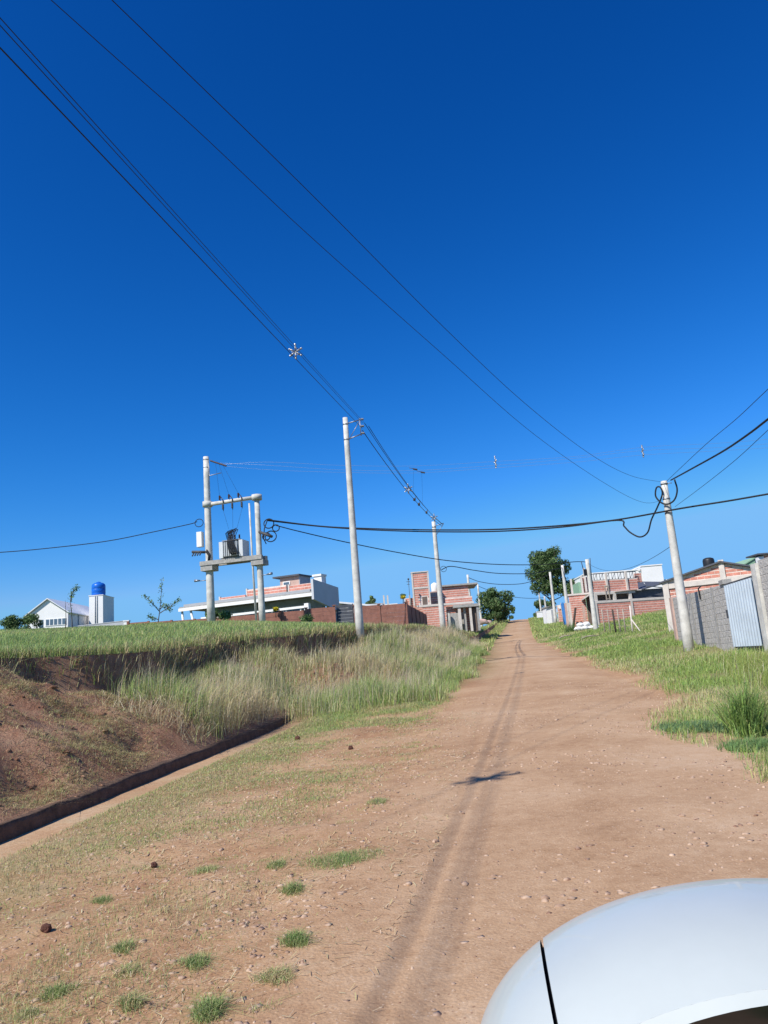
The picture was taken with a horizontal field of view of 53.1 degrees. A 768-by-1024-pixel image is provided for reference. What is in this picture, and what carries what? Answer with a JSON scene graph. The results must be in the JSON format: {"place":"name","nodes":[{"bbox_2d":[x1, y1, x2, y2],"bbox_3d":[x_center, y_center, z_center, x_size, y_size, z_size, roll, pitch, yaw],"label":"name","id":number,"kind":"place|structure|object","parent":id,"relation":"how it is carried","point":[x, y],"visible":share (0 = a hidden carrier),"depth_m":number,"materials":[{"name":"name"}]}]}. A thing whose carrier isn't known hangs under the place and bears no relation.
{"place":"outdoors","nodes":[
{"label":"outdoors","id":0,"kind":"place"},
{"bbox_2d":[0,708,325,859],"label":"drainage gutter","id":1,"kind":"object","parent":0,"point":[12,828],"visible":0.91,"depth_m":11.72,"materials":[{"name":"concrete"}]},
{"bbox_2d":[76,682,369,744],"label":"cut dry grass","id":2,"kind":"structure","parent":0,"point":[178,709],"depth_m":16.09,"materials":[{"name":"beige plant"}]},
{"bbox_2d":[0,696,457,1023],"bbox_3d":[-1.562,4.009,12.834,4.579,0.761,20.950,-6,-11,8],"label":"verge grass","id":3,"kind":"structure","parent":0,"point":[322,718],"depth_m":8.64,"materials":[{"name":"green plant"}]},
{"bbox_2d":[0,619,478,657],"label":"grass field","id":4,"kind":"structure","parent":0,"point":[222,641],"depth_m":29.81,"materials":[{"name":"plant"}]},
{"bbox_2d":[0,613,43,629],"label":"bush","id":5,"kind":"object","parent":4,"relation":"on","point":[11,621],"visible":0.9,"depth_m":55.72,"materials":[{"name":"green plant"}]},
{"bbox_2d":[26,594,113,628],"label":"white house","id":6,"kind":"structure","parent":4,"relation":"on","point":[52,613],"depth_m":98.00,"materials":[{"name":"paint"}]},
{"bbox_2d":[45,618,65,625],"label":"window","id":7,"kind":"structure","parent":6,"relation":"in","point":[57,621],"depth_m":94.68,"materials":[{"name":"white paint"}]},
{"bbox_2d":[91,582,105,594],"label":"water tank","id":8,"kind":"object","parent":6,"relation":"on","point":[98,588],"visible":0.91,"depth_m":100.92,"materials":[{"name":"blue plastic"}]},
{"bbox_2d":[67,584,79,627],"bbox_3d":[-20.201,6.131,50.032,0.768,3.089,0.805,-4,-11,0],"label":"sapling","id":9,"kind":"object","parent":4,"relation":"on","point":[72,594],"visible":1,"depth_m":50.07,"materials":[{"name":"green plant"}]},
{"bbox_2d":[78,621,123,626],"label":"boundary wall","id":10,"kind":"structure","parent":4,"relation":"on","point":[116,623],"depth_m":78.43,"materials":[{"name":"grey paint"}]},
{"bbox_2d":[141,577,181,621],"bbox_3d":[-15.068,5.856,52.113,2.913,3.142,1.044,-4,-11,0],"label":"sapling","id":11,"kind":"object","parent":4,"relation":"on","point":[155,606],"visible":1,"depth_m":52.02,"materials":[{"name":"green plant"}]},
{"bbox_2d":[205,608,232,619],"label":"bush","id":12,"kind":"object","parent":4,"relation":"on","point":[222,614],"visible":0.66,"depth_m":50.68,"materials":[{"name":"green plant"}]},
{"bbox_2d":[127,605,335,624],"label":"precast wall","id":13,"kind":"structure","parent":4,"relation":"on","point":[327,614],"depth_m":55.69,"materials":[{"name":"red brick"}]},
{"bbox_2d":[192,456,279,621],"bbox_3d":[-9.677,1.777,50.270,6.160,11.726,0.980,-7,-12,14],"label":"transformer station","id":14,"kind":"object","parent":4,"relation":"on","point":[210,565],"visible":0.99,"depth_m":50.01,"materials":[{"name":"concrete"}]},
{"bbox_2d":[0,521,196,552],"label":"overhead cable","id":15,"kind":"object","parent":14,"relation":"attached to","point":[97,542],"visible":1,"depth_m":49.72,"materials":[{"name":"black rubber"}]},
{"bbox_2d":[219,528,249,558],"bbox_3d":[-9.831,2.073,50.121,1.670,1.935,1.266,-7,-12,14],"label":"power transformer","id":16,"kind":"object","parent":14,"relation":"on","point":[232,547],"visible":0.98,"depth_m":49.68,"materials":[{"name":"grey metal"}]},
{"bbox_2d":[276,525,583,564],"bbox_3d":[5.920,2.998,60.219,33.540,2.090,0.488,5,-15,-41],"label":"overhead cable","id":17,"kind":"object","parent":14,"relation":"attached to","point":[428,557],"visible":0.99,"depth_m":57.77,"materials":[{"name":"black rubber"}]},
{"bbox_2d":[268,479,677,537],"bbox_3d":[2.295,0.621,40.359,26.832,5.374,0.308,-15,-15,43],"label":"overhead cable","id":18,"kind":"object","parent":14,"relation":"attached to","point":[532,529],"visible":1,"depth_m":35.04,"materials":[{"name":"black rubber"}]},
{"bbox_2d":[227,448,757,472],"bbox_3d":[7.622,-3.592,49.660,36.281,2.213,0.069,-5,-11,4],"label":"overhead cable","id":19,"kind":"object","parent":14,"relation":"attached to","point":[501,467],"visible":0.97,"depth_m":49.40,"materials":[{"name":"metal"}]},
{"bbox_2d":[227,444,761,470],"bbox_3d":[7.229,-3.894,49.760,37.120,2.325,0.404,-5,-11,4],"label":"overhead cable","id":20,"kind":"object","parent":14,"relation":"attached to","point":[491,465],"visible":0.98,"depth_m":49.59,"materials":[{"name":"metal"}]},
{"bbox_2d":[235,439,766,465],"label":"overhead cable","id":21,"kind":"object","parent":14,"relation":"attached to","point":[513,460],"visible":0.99,"depth_m":49.47,"materials":[{"name":"metal"}]},
{"bbox_2d":[267,493,767,530],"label":"overhead cable","id":22,"kind":"object","parent":14,"relation":"attached to","point":[542,526],"visible":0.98,"depth_m":35.51,"materials":[{"name":"black rubber"}]},
{"bbox_2d":[178,574,339,637],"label":"flat roof house","id":23,"kind":"structure","parent":4,"relation":"on","point":[296,592],"depth_m":65.22,"materials":[{"name":"white paint"}]},
{"bbox_2d":[283,605,301,619],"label":"window","id":24,"kind":"structure","parent":23,"relation":"in","point":[297,605],"depth_m":65.32,"materials":[{"name":"white paint"}]},
{"bbox_2d":[299,612,314,621],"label":"bush","id":25,"kind":"object","parent":4,"relation":"on","point":[307,617],"visible":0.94,"depth_m":54.65,"materials":[{"name":"green plant"}]},
{"bbox_2d":[336,604,353,623],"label":"yard gate","id":26,"kind":"structure","parent":4,"relation":"on","point":[342,616],"depth_m":55.96,"materials":[{"name":"grey metal"}]},
{"bbox_2d":[339,602,384,622],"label":"house","id":27,"kind":"structure","parent":4,"relation":"on","point":[343,603],"depth_m":71.76,"materials":[{"name":"grey paint"}]},
{"bbox_2d":[365,595,375,603],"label":"leafy tree","id":28,"kind":"object","parent":4,"relation":"on","point":[372,600],"visible":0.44,"depth_m":74.49,"materials":[{"name":"green plant"}]},
{"bbox_2d":[353,602,427,626],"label":"precast wall","id":29,"kind":"structure","parent":4,"relation":"on","point":[405,612],"depth_m":55.65,"materials":[{"name":"red brick"}]},
{"bbox_2d":[432,521,446,627],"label":"utility pole","id":30,"kind":"object","parent":4,"relation":"on","point":[439,590],"visible":0.89,"depth_m":68.89,"materials":[{"name":"concrete"}]},
{"bbox_2d":[362,430,439,524],"bbox_3d":[2.120,-1.213,54.244,0.036,0.789,32.548,-7,-11,10],"label":"overhead cable","id":31,"kind":"object","parent":30,"relation":"attached to","point":[395,476],"visible":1,"depth_m":46.85,"materials":[{"name":"black metal"}]},
{"bbox_2d":[368,426,442,524],"bbox_3d":[2.316,-1.369,54.272,0.029,0.736,32.508,-6,-11,10],"label":"overhead cable","id":32,"kind":"object","parent":30,"relation":"attached to","point":[395,467],"visible":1,"depth_m":45.59,"materials":[{"name":"black metal"}]},
{"bbox_2d":[404,571,480,631],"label":"brick house","id":33,"kind":"structure","parent":4,"relation":"on","point":[460,610],"depth_m":83.93,"materials":[{"name":"brick"}]},
{"bbox_2d":[431,583,436,591],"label":"water tank","id":34,"kind":"object","parent":33,"relation":"on","point":[433,587],"visible":0.75,"depth_m":87.72,"materials":[{"name":"white paint"}]},
{"bbox_2d":[467,575,471,603],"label":"utility pole","id":35,"kind":"object","parent":4,"relation":"on","point":[468,589],"visible":0.3,"depth_m":114.70,"materials":[{"name":"concrete"}]},
{"bbox_2d":[470,574,548,584],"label":"overhead cable","id":36,"kind":"object","parent":35,"relation":"attached to","point":[509,584],"visible":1,"depth_m":114.83,"materials":[{"name":"black rubber"}]},
{"bbox_2d":[477,584,482,626],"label":"utility pole","id":37,"kind":"object","parent":4,"relation":"on","point":[479,602],"visible":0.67,"depth_m":149.02,"materials":[{"name":"concrete"}]},
{"bbox_2d":[480,619,491,624],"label":"rubble heap","id":38,"kind":"object","parent":4,"relation":"on","point":[483,621],"visible":0.66,"depth_m":138.22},
{"bbox_2d":[475,587,515,621],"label":"leafy tree","id":39,"kind":"object","parent":4,"relation":"on","point":[495,606],"visible":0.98,"depth_m":148.02,"materials":[{"name":"green plant"}]},
{"bbox_2d":[0,622,497,822],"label":"earth bank","id":40,"kind":"structure","parent":0,"point":[14,740],"depth_m":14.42,"materials":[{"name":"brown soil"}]},
{"bbox_2d":[0,677,152,819],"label":"bank clods","id":41,"kind":"object","parent":40,"relation":"on","point":[10,750],"visible":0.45,"depth_m":12.48,"materials":[{"name":"brown soil"}]},
{"bbox_2d":[0,621,474,690],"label":"edge grass","id":42,"kind":"structure","parent":40,"relation":"on","point":[307,631],"depth_m":24.09,"materials":[{"name":"green plant"}]},
{"bbox_2d":[4,622,473,693],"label":"hanging dry turf","id":43,"kind":"structure","parent":40,"relation":"on","point":[191,652],"depth_m":24.42,"materials":[{"name":"beige plant"}]},
{"bbox_2d":[96,620,490,745],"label":"tall grass","id":44,"kind":"structure","parent":40,"relation":"on","point":[465,669],"depth_m":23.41,"materials":[{"name":"green plant"}]},
{"bbox_2d":[343,417,364,642],"bbox_3d":[-1.160,0.871,37.569,1.125,11.523,0.410,-4,-11,0],"label":"utility pole","id":45,"kind":"object","parent":40,"relation":"on","point":[359,623],"visible":0.95,"depth_m":37.39,"materials":[{"name":"concrete"}]},
{"bbox_2d":[0,18,360,418],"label":"overhead cable","id":46,"kind":"object","parent":45,"relation":"attached to","point":[146,180],"visible":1,"depth_m":13.46,"materials":[{"name":"black rubber"}]},
{"bbox_2d":[288,344,301,358],"bbox_3d":[-2.891,-5.238,25.105,0.457,0.560,0.073,-4,-11,0],"label":"cable spacer","id":47,"kind":"object","parent":46,"relation":"attached to","point":[295,351],"visible":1,"depth_m":25.09,"materials":[{"name":"metal"}]},
{"bbox_2d":[0,25,360,420],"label":"overhead cable","id":48,"kind":"object","parent":45,"relation":"attached to","point":[144,184],"visible":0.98,"depth_m":13.68,"materials":[{"name":"black rubber"}]},
{"bbox_2d":[0,47,361,427],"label":"overhead cable","id":49,"kind":"object","parent":45,"relation":"attached to","point":[23,72],"visible":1,"depth_m":13.72,"materials":[{"name":"black metal"}]},
{"bbox_2d":[0,621,509,1023],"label":"dirt verge","id":50,"kind":"structure","parent":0,"point":[466,687],"depth_m":5.99,"materials":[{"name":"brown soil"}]},
{"bbox_2d":[0,1003,64,1022],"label":"grass tuft","id":51,"kind":"object","parent":50,"relation":"on","point":[22,1011],"visible":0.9,"depth_m":3.80,"materials":[{"name":"green plant"}]},
{"bbox_2d":[40,923,51,932],"bbox_3d":[-2.241,2.763,5.104,0.070,0.070,0.060,-4,-11,0],"label":"earth clod","id":52,"kind":"object","parent":50,"relation":"on","point":[46,928],"visible":1,"depth_m":5.08,"materials":[{"name":"brown soil"}]},
{"bbox_2d":[15,974,89,1005],"bbox_3d":[-1.738,2.516,4.095,0.470,0.084,0.732,-2,-12,-13],"label":"grass tuft","id":53,"kind":"object","parent":50,"relation":"on","point":[50,992],"visible":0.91,"depth_m":4.02,"materials":[{"name":"green plant"}]},
{"bbox_2d":[77,894,118,906],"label":"grass tuft","id":54,"kind":"object","parent":50,"relation":"on","point":[102,899],"visible":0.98,"depth_m":5.72,"materials":[{"name":"green plant"}]},
{"bbox_2d":[86,934,159,972],"bbox_3d":[-1.519,2.554,4.526,0.485,0.074,0.817,-4,-11,0],"label":"grass tuft","id":55,"kind":"object","parent":50,"relation":"on","point":[120,947],"visible":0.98,"depth_m":4.53,"materials":[{"name":"green plant"}]},
{"bbox_2d":[94,954,166,980],"bbox_3d":[-1.393,2.516,4.294,0.486,0.059,0.565,-3,-11,-7],"label":"grass tuft","id":56,"kind":"object","parent":50,"relation":"on","point":[127,968],"visible":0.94,"depth_m":4.21,"materials":[{"name":"green plant"}]},
{"bbox_2d":[75,979,232,1021],"bbox_3d":[-1.126,2.370,3.644,0.557,0.085,0.927,5,-15,-40],"label":"grass tuft","id":57,"kind":"object","parent":50,"relation":"on","point":[134,998],"visible":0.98,"depth_m":3.80,"materials":[{"name":"green plant"}]},
{"bbox_2d":[158,941,246,978],"bbox_3d":[-0.905,2.467,4.275,0.947,0.079,0.567,1,-13,-27],"label":"grass tuft","id":58,"kind":"object","parent":50,"relation":"on","point":[197,960],"visible":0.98,"depth_m":4.25,"materials":[{"name":"green plant"}]},
{"bbox_2d":[179,864,227,875],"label":"grass tuft","id":59,"kind":"object","parent":50,"relation":"on","point":[207,868],"visible":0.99,"depth_m":6.15,"materials":[{"name":"green plant"}]},
{"bbox_2d":[164,965,263,1023],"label":"grass tuft","id":60,"kind":"object","parent":50,"relation":"on","point":[207,1007],"visible":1,"depth_m":3.63,"materials":[{"name":"green plant"}]},
{"bbox_2d":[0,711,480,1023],"bbox_3d":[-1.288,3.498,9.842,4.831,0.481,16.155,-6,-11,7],"label":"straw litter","id":61,"kind":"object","parent":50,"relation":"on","point":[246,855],"visible":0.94,"depth_m":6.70,"materials":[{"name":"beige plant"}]},
{"bbox_2d":[235,961,319,999],"bbox_3d":[-0.545,2.387,4.027,0.468,0.068,0.664,-8,-12,16],"label":"grass tuft","id":62,"kind":"object","parent":50,"relation":"on","point":[275,973],"visible":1,"depth_m":3.94,"materials":[{"name":"green plant"}]},
{"bbox_2d":[260,858,294,869],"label":"grass tuft","id":63,"kind":"object","parent":50,"relation":"on","point":[277,863],"visible":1,"depth_m":6.10,"materials":[{"name":"green plant"}]},
{"bbox_2d":[245,925,342,950],"bbox_3d":[-0.519,2.448,4.470,0.664,0.096,0.604,-4,-11,0],"label":"grass tuft","id":64,"kind":"object","parent":50,"relation":"on","point":[294,938],"visible":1,"depth_m":4.40,"materials":[{"name":"green plant"}]},
{"bbox_2d":[265,878,322,900],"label":"grass tuft","id":65,"kind":"object","parent":50,"relation":"on","point":[289,888],"visible":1,"depth_m":5.43,"materials":[{"name":"green plant"}]},
{"bbox_2d":[289,846,393,870],"bbox_3d":[-0.350,2.741,6.100,0.964,0.082,0.892,-4,-11,0],"label":"grass tuft","id":66,"kind":"object","parent":50,"relation":"on","point":[342,858],"visible":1,"depth_m":6.09,"materials":[{"name":"green plant"}]},
{"bbox_2d":[353,797,389,804],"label":"grass tuft","id":67,"kind":"object","parent":50,"relation":"on","point":[376,800],"visible":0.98,"depth_m":8.26,"materials":[{"name":"green plant"}]},
{"bbox_2d":[402,619,508,650],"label":"verge grass","id":68,"kind":"structure","parent":50,"relation":"on","point":[499,629],"depth_m":95.04,"materials":[{"name":"green plant"}]},
{"bbox_2d":[504,607,515,620],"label":"leafy tree","id":69,"kind":"object","parent":50,"relation":"on","point":[512,612],"visible":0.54,"depth_m":158.25,"materials":[{"name":"green plant"}]},
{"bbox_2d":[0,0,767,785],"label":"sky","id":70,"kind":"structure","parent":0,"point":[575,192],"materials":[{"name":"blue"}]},
{"bbox_2d":[192,619,767,1023],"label":"dirt road","id":71,"kind":"structure","parent":0,"point":[521,659],"depth_m":6.04,"materials":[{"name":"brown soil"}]},
{"bbox_2d":[481,878,767,1023],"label":"car","id":72,"kind":"object","parent":71,"relation":"on","point":[696,952],"visible":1,"depth_m":0.37,"materials":[{"name":"white metal"}]},
{"bbox_2d":[528,609,767,782],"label":"grass slope","id":73,"kind":"structure","parent":0,"point":[632,677],"depth_m":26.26,"materials":[{"name":"green plant"}]},
{"bbox_2d":[534,599,556,610],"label":"leafy tree","id":74,"kind":"object","parent":73,"relation":"on","point":[537,605],"visible":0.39,"depth_m":173.75,"materials":[{"name":"green plant"}]},
{"bbox_2d":[524,545,571,605],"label":"leafy tree","id":75,"kind":"object","parent":73,"relation":"on","point":[550,557],"visible":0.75,"depth_m":146.19,"materials":[{"name":"green plant"}]},
{"bbox_2d":[541,606,557,623],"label":"white shed","id":76,"kind":"structure","parent":73,"relation":"on","point":[548,616],"depth_m":116.90,"materials":[{"name":"paint"}]},
{"bbox_2d":[549,572,556,622],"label":"utility pole","id":77,"kind":"object","parent":73,"relation":"on","point":[553,603],"visible":0.94,"depth_m":114.11,"materials":[{"name":"concrete"}]},
{"bbox_2d":[557,605,562,621],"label":"brick pier","id":78,"kind":"structure","parent":73,"relation":"on","point":[560,619],"depth_m":110.91,"materials":[{"name":"white paint"}]},
{"bbox_2d":[560,602,565,624],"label":"tarpaulin","id":79,"kind":"object","parent":73,"relation":"on","point":[563,612],"visible":0.3,"depth_m":99.39,"materials":[{"name":"blue plastic"}]},
{"bbox_2d":[561,565,569,626],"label":"utility pole","id":80,"kind":"object","parent":73,"relation":"on","point":[564,585],"visible":0.64,"depth_m":91.50,"materials":[{"name":"concrete"}]},
{"bbox_2d":[441,566,559,573],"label":"overhead cable","id":81,"kind":"object","parent":80,"relation":"attached to","point":[499,573],"visible":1,"depth_m":78.01,"materials":[{"name":"black rubber"}]},
{"bbox_2d":[562,621,576,632],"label":"grass clump","id":82,"kind":"object","parent":73,"relation":"on","point":[570,629],"visible":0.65,"depth_m":77.24,"materials":[{"name":"green plant"}]},
{"bbox_2d":[581,559,597,629],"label":"utility pole","id":83,"kind":"object","parent":73,"relation":"on","point":[587,572],"visible":0.93,"depth_m":70.50,"materials":[{"name":"concrete"}]},
{"bbox_2d":[528,611,652,638],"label":"slope grass","id":84,"kind":"structure","parent":73,"relation":"on","point":[537,632],"depth_m":92.00,"materials":[{"name":"green plant"}]},
{"bbox_2d":[564,568,665,628],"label":"brick house","id":85,"kind":"structure","parent":73,"relation":"on","point":[635,593],"depth_m":80.80,"materials":[{"name":"brick"}]},
{"bbox_2d":[572,564,666,613],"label":"white building","id":86,"kind":"structure","parent":73,"relation":"on","point":[652,573],"depth_m":104.51,"materials":[{"name":"paint"}]},
{"bbox_2d":[601,605,639,632],"bbox_3d":[17.242,8.170,56.747,0.780,2.599,9.086,-4,-11,0],"label":"wire fence","id":87,"kind":"object","parent":73,"relation":"on","point":[613,619],"visible":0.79,"depth_m":56.45,"materials":[{"name":"grey wood"}]},
{"bbox_2d":[660,481,694,650],"bbox_3d":[11.799,2.260,30.969,0.428,7.215,0.444,2,-13,-28],"label":"utility pole","id":88,"kind":"object","parent":73,"relation":"on","point":[686,628],"visible":0.93,"depth_m":30.77,"materials":[{"name":"concrete"}]},
{"bbox_2d":[51,0,664,502],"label":"overhead cable","id":89,"kind":"object","parent":88,"relation":"attached to","point":[295,222],"visible":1,"depth_m":12.38,"materials":[{"name":"black metal"}]},
{"bbox_2d":[112,0,659,481],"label":"overhead cable","id":90,"kind":"object","parent":88,"relation":"attached to","point":[386,270],"visible":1,"depth_m":12.43,"materials":[{"name":"black metal"}]},
{"bbox_2d":[667,389,767,480],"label":"overhead cable","id":91,"kind":"object","parent":88,"relation":"attached to","point":[721,431],"visible":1,"depth_m":22.81,"materials":[{"name":"black metal"}]},
{"bbox_2d":[670,418,767,480],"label":"overhead cable","id":92,"kind":"object","parent":88,"relation":"attached to","point":[747,434],"visible":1,"depth_m":22.56,"materials":[{"name":"black rubber"}]},
{"bbox_2d":[675,430,767,506],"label":"overhead cable","id":93,"kind":"object","parent":88,"relation":"attached to","point":[726,467],"visible":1,"depth_m":22.64,"materials":[{"name":"black rubber"}]},
{"bbox_2d":[651,719,728,733],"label":"grass clump","id":94,"kind":"object","parent":73,"relation":"on","point":[713,727],"visible":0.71,"depth_m":11.50,"materials":[{"name":"green plant"}]},
{"bbox_2d":[615,666,767,738],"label":"grass clump","id":95,"kind":"object","parent":73,"relation":"on","point":[746,714],"visible":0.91,"depth_m":10.80,"materials":[{"name":"green plant"}]},
{"bbox_2d":[669,579,737,650],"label":"block wall","id":96,"kind":"structure","parent":73,"relation":"on","point":[709,619],"depth_m":30.11,"materials":[{"name":"grey concrete"}]},
{"bbox_2d":[659,560,751,632],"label":"brick house","id":97,"kind":"structure","parent":73,"relation":"on","point":[709,576],"depth_m":43.77,"materials":[{"name":"brick"}]},
{"bbox_2d":[702,557,714,566],"bbox_3d":[19.681,3.219,46.574,0.670,0.903,0.680,-4,-11,0],"label":"water tank","id":98,"kind":"object","parent":97,"relation":"on","point":[708,561],"visible":0.56,"depth_m":46.36,"materials":[{"name":"black plastic"}]},
{"bbox_2d":[715,736,767,752],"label":"grass clump","id":99,"kind":"object","parent":73,"relation":"on","point":[731,743],"visible":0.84,"depth_m":9.57,"materials":[{"name":"green plant"}]},
{"bbox_2d":[736,558,754,564],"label":"green building","id":100,"kind":"structure","parent":73,"relation":"on","point":[749,561],"depth_m":61.99,"materials":[{"name":"green paint"}]},
{"bbox_2d":[746,553,767,562],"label":"house","id":101,"kind":"structure","parent":73,"relation":"on","point":[758,556],"depth_m":50.03,"materials":[{"name":"white paint"}]},
{"bbox_2d":[750,557,767,650],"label":"block wall","id":102,"kind":"structure","parent":73,"relation":"on","point":[759,571],"depth_m":23.21,"materials":[{"name":"concrete"}]},
{"bbox_2d":[724,575,763,647],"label":"corrugated gate","id":103,"kind":"structure","parent":102,"relation":"attached to","point":[742,615],"depth_m":24.98,"materials":[{"name":"metal"}]},
{"bbox_2d":[716,643,767,692],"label":"tall slope grass","id":104,"kind":"structure","parent":0,"point":[758,664],"depth_m":18.05,"materials":[{"name":"green plant"}]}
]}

